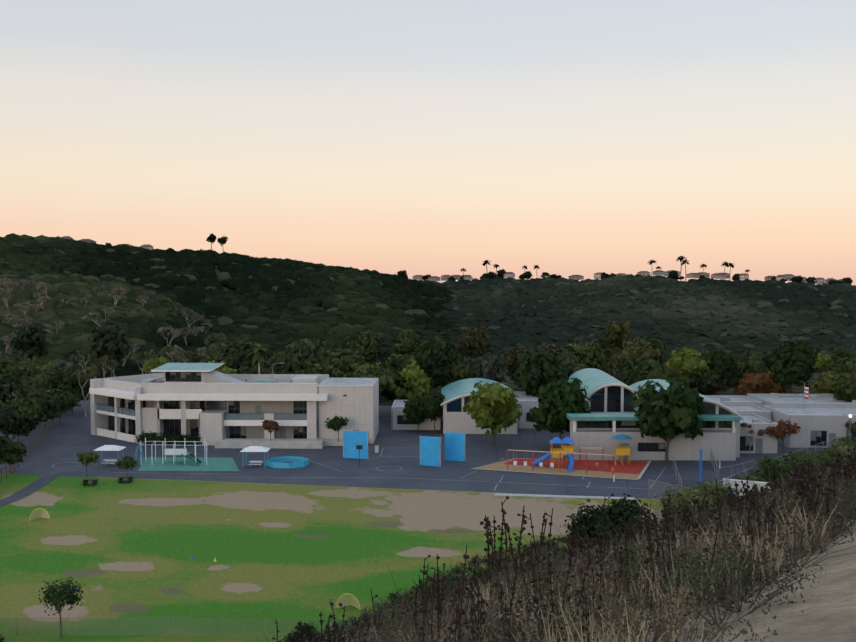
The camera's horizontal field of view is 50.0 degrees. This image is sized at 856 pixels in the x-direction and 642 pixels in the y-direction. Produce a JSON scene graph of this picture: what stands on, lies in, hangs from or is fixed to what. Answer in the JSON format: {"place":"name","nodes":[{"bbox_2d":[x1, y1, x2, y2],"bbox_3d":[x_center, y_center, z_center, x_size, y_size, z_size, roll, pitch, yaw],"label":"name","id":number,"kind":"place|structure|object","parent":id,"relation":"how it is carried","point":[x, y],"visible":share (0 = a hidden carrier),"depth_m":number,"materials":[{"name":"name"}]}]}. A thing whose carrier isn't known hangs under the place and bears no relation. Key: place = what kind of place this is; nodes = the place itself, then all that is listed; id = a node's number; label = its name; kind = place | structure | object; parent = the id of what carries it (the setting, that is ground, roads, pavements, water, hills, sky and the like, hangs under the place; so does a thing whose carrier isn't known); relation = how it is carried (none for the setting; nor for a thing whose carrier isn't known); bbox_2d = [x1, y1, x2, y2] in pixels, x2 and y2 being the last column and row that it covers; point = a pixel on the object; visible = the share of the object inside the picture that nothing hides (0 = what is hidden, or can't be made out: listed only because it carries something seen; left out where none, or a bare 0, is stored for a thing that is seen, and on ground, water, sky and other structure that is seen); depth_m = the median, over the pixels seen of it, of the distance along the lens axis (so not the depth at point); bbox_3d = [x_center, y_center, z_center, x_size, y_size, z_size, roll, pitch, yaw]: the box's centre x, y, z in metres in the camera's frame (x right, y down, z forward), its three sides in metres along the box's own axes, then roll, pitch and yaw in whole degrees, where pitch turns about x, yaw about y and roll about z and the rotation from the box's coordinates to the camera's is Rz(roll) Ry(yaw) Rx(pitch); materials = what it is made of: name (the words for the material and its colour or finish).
{"place":"outdoors","nodes":[
{"label":"outdoors","id":0,"kind":"place"},
{"bbox_2d":[135,363,378,448],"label":"building","id":1,"kind":"structure","parent":0,"point":[190,398],"depth_m":147.45,"materials":[{"name":"paint"}]},
{"bbox_2d":[89,373,163,442],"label":"building wing","id":2,"kind":"structure","parent":1,"relation":"attached to","point":[112,402],"depth_m":153.47,"materials":[{"name":"white paint"}]},
{"bbox_2d":[215,266,325,310],"bbox_3d":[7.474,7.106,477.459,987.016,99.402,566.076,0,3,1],"label":"terrain hill","id":3,"kind":"structure","parent":0,"point":[224,288],"depth_m":482.49,"materials":[{"name":"green plant"}]},
{"bbox_2d":[0,233,463,369],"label":"hillside","id":4,"kind":"structure","parent":3,"relation":"on","point":[277,305],"depth_m":461.51,"materials":[{"name":"green plant"}]},
{"bbox_2d":[0,270,213,378],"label":"hillside shrubs","id":5,"kind":"object","parent":4,"relation":"on","point":[150,317],"visible":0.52,"depth_m":297.29,"materials":[{"name":"green plant"}]},
{"bbox_2d":[0,473,714,641],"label":"field grass","id":6,"kind":"structure","parent":0,"point":[278,552],"depth_m":89.64,"materials":[{"name":"green plant"}]},
{"bbox_2d":[0,435,11,459],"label":"tree","id":7,"kind":"object","parent":6,"relation":"on","point":[5,448],"visible":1,"depth_m":114.85,"materials":[{"name":"green plant"}]},
{"bbox_2d":[0,438,26,473],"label":"tree","id":8,"kind":"object","parent":6,"relation":"on","point":[17,451],"visible":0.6,"depth_m":122.86,"materials":[{"name":"green plant"}]},
{"bbox_2d":[39,575,85,637],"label":"tree","id":9,"kind":"object","parent":6,"relation":"on","point":[56,595],"visible":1,"depth_m":66.96,"materials":[{"name":"green plant"}]},
{"bbox_2d":[115,456,137,479],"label":"tree","id":10,"kind":"object","parent":6,"relation":"on","point":[127,461],"visible":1,"depth_m":120.19,"materials":[{"name":"green plant"}]},
{"bbox_2d":[29,508,359,623],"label":"field goal cones","id":11,"kind":"object","parent":6,"relation":"on","point":[347,599],"visible":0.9,"depth_m":73.68,"materials":[{"name":"yellow"}]},
{"bbox_2d":[343,430,465,466],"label":"handball walls","id":12,"kind":"structure","parent":0,"point":[430,449],"depth_m":132.97,"materials":[{"name":"blue paint"}]},
{"bbox_2d":[0,399,839,501],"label":"paved schoolyard","id":13,"kind":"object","parent":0,"point":[394,462],"depth_m":129.11,"materials":[{"name":"grey asphalt"}]},
{"bbox_2d":[0,401,22,433],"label":"tree","id":14,"kind":"object","parent":13,"relation":"on","point":[11,419],"visible":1,"depth_m":135.25,"materials":[{"name":"green plant"}]},
{"bbox_2d":[0,371,27,404],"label":"tree","id":15,"kind":"object","parent":13,"relation":"on","point":[13,388],"visible":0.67,"depth_m":161.71,"materials":[{"name":"green plant"}]},
{"bbox_2d":[0,353,34,378],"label":"tree","id":16,"kind":"object","parent":13,"relation":"on","point":[16,368],"visible":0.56,"depth_m":186.76,"materials":[{"name":"green plant"}]},
{"bbox_2d":[0,396,45,440],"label":"tree","id":17,"kind":"object","parent":13,"relation":"on","point":[28,422],"visible":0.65,"depth_m":142.45,"materials":[{"name":"green plant"}]},
{"bbox_2d":[0,381,50,398],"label":"tree","id":18,"kind":"object","parent":13,"relation":"on","point":[33,392],"visible":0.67,"depth_m":160.17,"materials":[{"name":"green plant"}]},
{"bbox_2d":[0,471,66,506],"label":"path paving","id":19,"kind":"structure","parent":13,"relation":"on","point":[36,485],"depth_m":115.88,"materials":[{"name":"grey asphalt"}]},
{"bbox_2d":[22,376,50,397],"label":"tree","id":20,"kind":"object","parent":13,"relation":"on","point":[38,383],"visible":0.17,"depth_m":174.19,"materials":[{"name":"green plant"}]},
{"bbox_2d":[33,394,67,435],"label":"tree","id":21,"kind":"object","parent":13,"relation":"on","point":[49,405],"visible":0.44,"depth_m":152.74,"materials":[{"name":"green plant"}]},
{"bbox_2d":[39,388,80,424],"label":"tree","id":22,"kind":"object","parent":13,"relation":"on","point":[68,399],"visible":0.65,"depth_m":164.87,"materials":[{"name":"green plant"}]},
{"bbox_2d":[50,367,89,413],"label":"tree","id":23,"kind":"object","parent":13,"relation":"on","point":[64,381],"visible":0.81,"depth_m":177.18,"materials":[{"name":"green plant"}]},
{"bbox_2d":[71,364,99,416],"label":"tree","id":24,"kind":"object","parent":13,"relation":"on","point":[93,374],"visible":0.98,"depth_m":174.97,"materials":[{"name":"green plant"}]},
{"bbox_2d":[77,450,99,476],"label":"tree","id":25,"kind":"object","parent":13,"relation":"on","point":[86,459],"visible":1,"depth_m":122.38,"materials":[{"name":"green plant"}]},
{"bbox_2d":[93,445,125,466],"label":"shade canopy","id":26,"kind":"object","parent":13,"relation":"on","point":[110,448],"visible":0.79,"depth_m":129.49,"materials":[{"name":"beige"}]},
{"bbox_2d":[140,357,170,373],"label":"tree","id":27,"kind":"object","parent":13,"relation":"on","point":[150,364],"visible":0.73,"depth_m":184.22,"materials":[{"name":"green plant"}]},
{"bbox_2d":[134,430,201,445],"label":"hedge","id":28,"kind":"object","parent":13,"relation":"on","point":[171,437],"depth_m":145.44,"materials":[{"name":"green plant"}]},
{"bbox_2d":[134,438,206,465],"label":"playground","id":29,"kind":"object","parent":13,"relation":"on","point":[175,452],"visible":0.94,"depth_m":130.55,"materials":[{"name":"beige metal"}]},
{"bbox_2d":[240,446,270,467],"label":"shade canopy","id":30,"kind":"object","parent":13,"relation":"on","point":[256,449],"visible":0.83,"depth_m":128.40,"materials":[{"name":"beige"}]},
{"bbox_2d":[246,344,271,373],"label":"tree","id":31,"kind":"object","parent":13,"relation":"on","point":[258,353],"visible":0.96,"depth_m":162.31,"materials":[{"name":"green plant"}]},
{"bbox_2d":[266,456,308,468],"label":"gaga ball pit","id":32,"kind":"object","parent":13,"relation":"on","point":[297,462],"visible":0.98,"depth_m":129.22,"materials":[{"name":"blue plastic"}]},
{"bbox_2d":[281,338,324,373],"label":"tree","id":33,"kind":"object","parent":13,"relation":"on","point":[300,352],"visible":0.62,"depth_m":184.87,"materials":[{"name":"green plant"}]},
{"bbox_2d":[293,359,325,373],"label":"tree","id":34,"kind":"object","parent":13,"relation":"on","point":[307,365],"visible":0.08,"depth_m":179.12,"materials":[{"name":"green plant"}]},
{"bbox_2d":[325,415,348,441],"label":"tree","id":35,"kind":"object","parent":13,"relation":"on","point":[335,423],"visible":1,"depth_m":143.93,"materials":[{"name":"green plant"}]},
{"bbox_2d":[320,347,361,377],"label":"tree","id":36,"kind":"object","parent":13,"relation":"on","point":[337,365],"visible":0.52,"depth_m":175.37,"materials":[{"name":"green plant"}]},
{"bbox_2d":[340,360,402,394],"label":"tree","id":37,"kind":"object","parent":13,"relation":"on","point":[387,377],"visible":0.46,"depth_m":173.19,"materials":[{"name":"green plant"}]},
{"bbox_2d":[138,457,650,479],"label":"playground surfaces","id":38,"kind":"object","parent":13,"relation":"on","point":[634,470],"visible":0.92,"depth_m":128.93,"materials":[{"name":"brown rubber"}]},
{"bbox_2d":[379,355,417,399],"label":"tree","id":39,"kind":"object","parent":13,"relation":"on","point":[396,363],"visible":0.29,"depth_m":177.18,"materials":[{"name":"green plant"}]},
{"bbox_2d":[391,360,433,401],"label":"tree","id":40,"kind":"object","parent":13,"relation":"on","point":[417,380],"visible":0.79,"depth_m":175.86,"materials":[{"name":"green plant"}]},
{"bbox_2d":[403,395,426,430],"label":"tree","id":41,"kind":"object","parent":13,"relation":"on","point":[414,412],"visible":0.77,"depth_m":158.24,"materials":[{"name":"green plant"}]},
{"bbox_2d":[0,410,851,636],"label":"chain link fences","id":42,"kind":"object","parent":13,"relation":"on","point":[675,465],"visible":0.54,"depth_m":107.88,"materials":[{"name":"silver metal"}]},
{"bbox_2d":[81,445,770,495],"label":"yard furniture","id":43,"kind":"object","parent":13,"relation":"on","point":[359,447],"visible":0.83,"depth_m":117.14,"materials":[{"name":"silver metal"}]},
{"bbox_2d":[421,393,445,432],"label":"tree","id":44,"kind":"object","parent":13,"relation":"on","point":[433,409],"visible":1,"depth_m":156.56,"materials":[{"name":"green plant"}]},
{"bbox_2d":[414,335,454,393],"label":"tree","id":45,"kind":"object","parent":13,"relation":"on","point":[435,355],"visible":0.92,"depth_m":182.84,"materials":[{"name":"green plant"}]},
{"bbox_2d":[440,362,475,387],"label":"tree","id":46,"kind":"object","parent":13,"relation":"on","point":[463,371],"visible":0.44,"depth_m":185.42,"materials":[{"name":"green plant"}]},
{"bbox_2d":[462,380,521,444],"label":"tree","id":47,"kind":"object","parent":13,"relation":"on","point":[493,406],"visible":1,"depth_m":143.63,"materials":[{"name":"green plant"}]},
{"bbox_2d":[513,349,569,396],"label":"tree","id":48,"kind":"object","parent":13,"relation":"on","point":[535,372],"visible":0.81,"depth_m":171.75,"materials":[{"name":"green plant"}]},
{"bbox_2d":[527,376,593,447],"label":"tree","id":49,"kind":"object","parent":13,"relation":"on","point":[559,399],"visible":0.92,"depth_m":140.85,"materials":[{"name":"green plant"}]},
{"bbox_2d":[507,434,632,474],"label":"playground","id":50,"kind":"object","parent":13,"relation":"on","point":[568,450],"visible":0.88,"depth_m":128.14,"materials":[{"name":"multicoloured"}]},
{"bbox_2d":[391,368,855,460],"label":"school buildings","id":51,"kind":"structure","parent":13,"relation":"on","point":[818,418],"depth_m":143.52,"materials":[{"name":"paint"}]},
{"bbox_2d":[620,357,682,385],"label":"tree","id":52,"kind":"object","parent":13,"relation":"on","point":[651,369],"visible":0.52,"depth_m":174.42,"materials":[{"name":"green plant"}]},
{"bbox_2d":[631,377,706,460],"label":"tree","id":53,"kind":"object","parent":13,"relation":"on","point":[670,412],"visible":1,"depth_m":129.85,"materials":[{"name":"green plant"}]},
{"bbox_2d":[734,372,776,395],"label":"tree","id":54,"kind":"object","parent":13,"relation":"on","point":[756,383],"visible":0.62,"depth_m":177.50,"materials":[{"name":"brown plant"}]},
{"bbox_2d":[748,455,798,485],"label":"bush","id":55,"kind":"object","parent":13,"relation":"on","point":[765,463],"visible":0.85,"depth_m":116.21,"materials":[{"name":"green plant"}]},
{"bbox_2d":[765,419,800,452],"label":"tree","id":56,"kind":"object","parent":13,"relation":"on","point":[781,429],"visible":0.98,"depth_m":138.41,"materials":[{"name":"brown plant"}]},
{"bbox_2d":[758,339,823,393],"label":"tree","id":57,"kind":"object","parent":13,"relation":"on","point":[789,362],"visible":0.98,"depth_m":169.37,"materials":[{"name":"green plant"}]},
{"bbox_2d":[792,452,824,472],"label":"bush","id":58,"kind":"object","parent":13,"relation":"on","point":[799,460],"visible":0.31,"depth_m":121.30,"materials":[{"name":"green plant"}]},
{"bbox_2d":[782,451,836,474],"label":"bush","id":59,"kind":"object","parent":13,"relation":"on","point":[792,455],"visible":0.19,"depth_m":122.95,"materials":[{"name":"green plant"}]},
{"bbox_2d":[810,372,834,393],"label":"tree","id":60,"kind":"object","parent":13,"relation":"on","point":[821,386],"visible":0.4,"depth_m":173.15,"materials":[{"name":"green plant"}]},
{"bbox_2d":[825,361,855,401],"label":"tree","id":61,"kind":"object","parent":13,"relation":"on","point":[842,383],"visible":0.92,"depth_m":161.48,"materials":[{"name":"green plant"}]},
{"bbox_2d":[0,0,855,284],"label":"sky","id":62,"kind":"structure","parent":0,"point":[565,138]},
{"bbox_2d":[46,285,855,405],"bbox_3d":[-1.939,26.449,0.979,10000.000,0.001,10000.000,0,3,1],"label":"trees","id":63,"kind":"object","parent":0,"point":[383,401],"depth_m":222.81,"materials":[{"name":"green plant"}]},
{"bbox_2d":[5,321,48,358],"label":"tree","id":64,"kind":"object","parent":63,"relation":"on","point":[29,340],"visible":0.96,"depth_m":227.46,"materials":[{"name":"green plant"}]},
{"bbox_2d":[70,348,97,371],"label":"tree","id":65,"kind":"object","parent":63,"relation":"on","point":[76,359],"visible":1,"depth_m":226.07,"materials":[{"name":"green plant"}]},
{"bbox_2d":[94,355,118,377],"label":"tree","id":66,"kind":"object","parent":63,"relation":"on","point":[104,360],"visible":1,"depth_m":209.76,"materials":[{"name":"green plant"}]},
{"bbox_2d":[87,321,132,376],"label":"tree","id":67,"kind":"object","parent":63,"relation":"on","point":[110,340],"visible":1,"depth_m":230.79,"materials":[{"name":"green plant"}]},
{"bbox_2d":[204,334,227,357],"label":"tree","id":68,"kind":"object","parent":63,"relation":"on","point":[214,339],"visible":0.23,"depth_m":241.79,"materials":[{"name":"green plant"}]},
{"bbox_2d":[217,337,257,372],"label":"tree","id":69,"kind":"object","parent":63,"relation":"on","point":[234,353],"visible":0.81,"depth_m":199.68,"materials":[{"name":"green plant"}]},
{"bbox_2d":[268,351,284,369],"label":"tree","id":70,"kind":"object","parent":63,"relation":"on","point":[275,358],"visible":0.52,"depth_m":230.56,"materials":[{"name":"green plant"}]},
{"bbox_2d":[282,621,323,641],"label":"shrub","id":71,"kind":"object","parent":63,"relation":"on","point":[307,631],"visible":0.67,"depth_m":64.49,"materials":[{"name":"green plant"}]},
{"bbox_2d":[347,332,385,363],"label":"tree","id":72,"kind":"object","parent":63,"relation":"on","point":[368,345],"visible":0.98,"depth_m":227.16,"materials":[{"name":"green plant"}]},
{"bbox_2d":[391,328,423,356],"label":"tree","id":73,"kind":"object","parent":63,"relation":"on","point":[409,343],"visible":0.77,"depth_m":226.81,"materials":[{"name":"green plant"}]},
{"bbox_2d":[444,353,475,385],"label":"tree","id":74,"kind":"object","parent":63,"relation":"on","point":[458,359],"visible":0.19,"depth_m":190.03,"materials":[{"name":"green plant"}]},
{"bbox_2d":[457,324,491,358],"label":"tree","id":75,"kind":"object","parent":63,"relation":"on","point":[475,342],"visible":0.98,"depth_m":239.28,"materials":[{"name":"green plant"}]},
{"bbox_2d":[469,354,507,384],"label":"tree","id":76,"kind":"object","parent":63,"relation":"on","point":[488,367],"visible":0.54,"depth_m":186.04,"materials":[{"name":"green plant"}]},
{"bbox_2d":[499,344,537,390],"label":"tree","id":77,"kind":"object","parent":63,"relation":"on","point":[511,359],"visible":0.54,"depth_m":213.66,"materials":[{"name":"green plant"}]},
{"bbox_2d":[533,342,576,363],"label":"tree","id":78,"kind":"object","parent":63,"relation":"on","point":[554,349],"visible":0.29,"depth_m":223.25,"materials":[{"name":"green plant"}]},
{"bbox_2d":[559,355,587,375],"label":"tree","id":79,"kind":"object","parent":63,"relation":"on","point":[571,367],"visible":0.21,"depth_m":189.70,"materials":[{"name":"green plant"}]},
{"bbox_2d":[572,339,608,368],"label":"tree","id":80,"kind":"object","parent":63,"relation":"on","point":[592,349],"visible":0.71,"depth_m":236.86,"materials":[{"name":"green plant"}]},
{"bbox_2d":[560,493,651,551],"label":"bush","id":81,"kind":"object","parent":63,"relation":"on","point":[615,511],"visible":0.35,"depth_m":88.52,"materials":[{"name":"green plant"}]},
{"bbox_2d":[600,351,622,373],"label":"tree","id":82,"kind":"object","parent":63,"relation":"on","point":[614,361],"visible":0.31,"depth_m":226.69,"materials":[{"name":"green plant"}]},
{"bbox_2d":[596,320,631,360],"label":"tree","id":83,"kind":"object","parent":63,"relation":"on","point":[615,335],"visible":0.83,"depth_m":239.11,"materials":[{"name":"green plant"}]},
{"bbox_2d":[611,356,641,374],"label":"tree","id":84,"kind":"object","parent":63,"relation":"on","point":[628,361],"visible":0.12,"depth_m":187.87,"materials":[{"name":"green plant"}]},
{"bbox_2d":[617,336,664,360],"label":"tree","id":85,"kind":"object","parent":63,"relation":"on","point":[641,348],"visible":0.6,"depth_m":205.26,"materials":[{"name":"green plant"}]},
{"bbox_2d":[632,335,669,367],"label":"tree","id":86,"kind":"object","parent":63,"relation":"on","point":[660,345],"visible":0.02,"depth_m":207.62,"materials":[{"name":"green plant"}]},
{"bbox_2d":[652,483,712,517],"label":"bush","id":87,"kind":"object","parent":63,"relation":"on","point":[684,496],"visible":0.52,"depth_m":101.02,"materials":[{"name":"green plant"}]},
{"bbox_2d":[662,346,709,387],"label":"tree","id":88,"kind":"object","parent":63,"relation":"on","point":[685,362],"visible":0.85,"depth_m":182.46,"materials":[{"name":"green plant"}]},
{"bbox_2d":[684,366,734,394],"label":"tree","id":89,"kind":"object","parent":63,"relation":"on","point":[713,385],"visible":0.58,"depth_m":181.81,"materials":[{"name":"green plant"}]},
{"bbox_2d":[693,480,745,507],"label":"bush","id":90,"kind":"object","parent":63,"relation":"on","point":[711,488],"visible":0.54,"depth_m":106.00,"materials":[{"name":"green plant"}]},
{"bbox_2d":[700,350,742,394],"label":"tree","id":91,"kind":"object","parent":63,"relation":"on","point":[724,365],"visible":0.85,"depth_m":181.53,"materials":[{"name":"green plant"}]},
{"bbox_2d":[733,352,768,391],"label":"tree","id":92,"kind":"object","parent":63,"relation":"on","point":[750,364],"visible":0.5,"depth_m":191.84,"materials":[{"name":"green plant"}]},
{"bbox_2d":[810,351,834,385],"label":"tree","id":93,"kind":"object","parent":63,"relation":"on","point":[821,365],"visible":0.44,"depth_m":226.19,"materials":[{"name":"green plant"}]},
{"bbox_2d":[826,356,855,371],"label":"tree","id":94,"kind":"object","parent":63,"relation":"on","point":[839,363],"visible":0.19,"depth_m":209.48,"materials":[{"name":"green plant"}]},
{"bbox_2d":[475,510,855,641],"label":"dry grass","id":95,"kind":"structure","parent":0,"point":[828,608],"depth_m":7.55,"materials":[{"name":"brown plant"}]},
{"bbox_2d":[330,516,681,637],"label":"green scrub","id":96,"kind":"object","parent":95,"relation":"on","point":[462,573],"visible":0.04,"depth_m":78.71,"materials":[{"name":"green plant"}]},
{"bbox_2d":[257,445,855,641],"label":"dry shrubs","id":97,"kind":"object","parent":95,"relation":"on","point":[597,584],"visible":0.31,"depth_m":9.96,"materials":[{"name":"brown plant"}]},
{"bbox_2d":[272,446,855,641],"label":"seed head stalks","id":98,"kind":"object","parent":95,"relation":"on","point":[628,530],"visible":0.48,"depth_m":14.05,"materials":[{"name":"brown plant"}]},
{"bbox_2d":[284,446,855,641],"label":"dry shrubs","id":99,"kind":"object","parent":95,"relation":"on","point":[698,565],"visible":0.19,"depth_m":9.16,"materials":[{"name":"brown plant"}]},
{"bbox_2d":[322,470,829,641],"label":"dry shrubs","id":100,"kind":"object","parent":95,"relation":"on","point":[634,575],"visible":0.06,"depth_m":10.02,"materials":[{"name":"brown plant"}]},
{"bbox_2d":[331,480,854,641],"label":"dry grass tufts","id":101,"kind":"object","parent":95,"relation":"on","point":[774,554],"visible":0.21,"depth_m":9.90,"materials":[{"name":"brown plant"}]},
{"bbox_3d":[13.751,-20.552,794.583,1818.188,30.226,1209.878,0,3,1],"label":"hill","id":102,"kind":"structure","parent":0,"visible":0},
{"bbox_2d":[62,236,843,283],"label":"houses","id":103,"kind":"structure","parent":102,"relation":"on","point":[742,276],"depth_m":847.06,"materials":[{"name":"beige"}]},
{"bbox_2d":[380,274,855,372],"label":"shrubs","id":104,"kind":"object","parent":102,"relation":"on","point":[737,316],"visible":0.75,"depth_m":452.77,"materials":[{"name":"green plant"}]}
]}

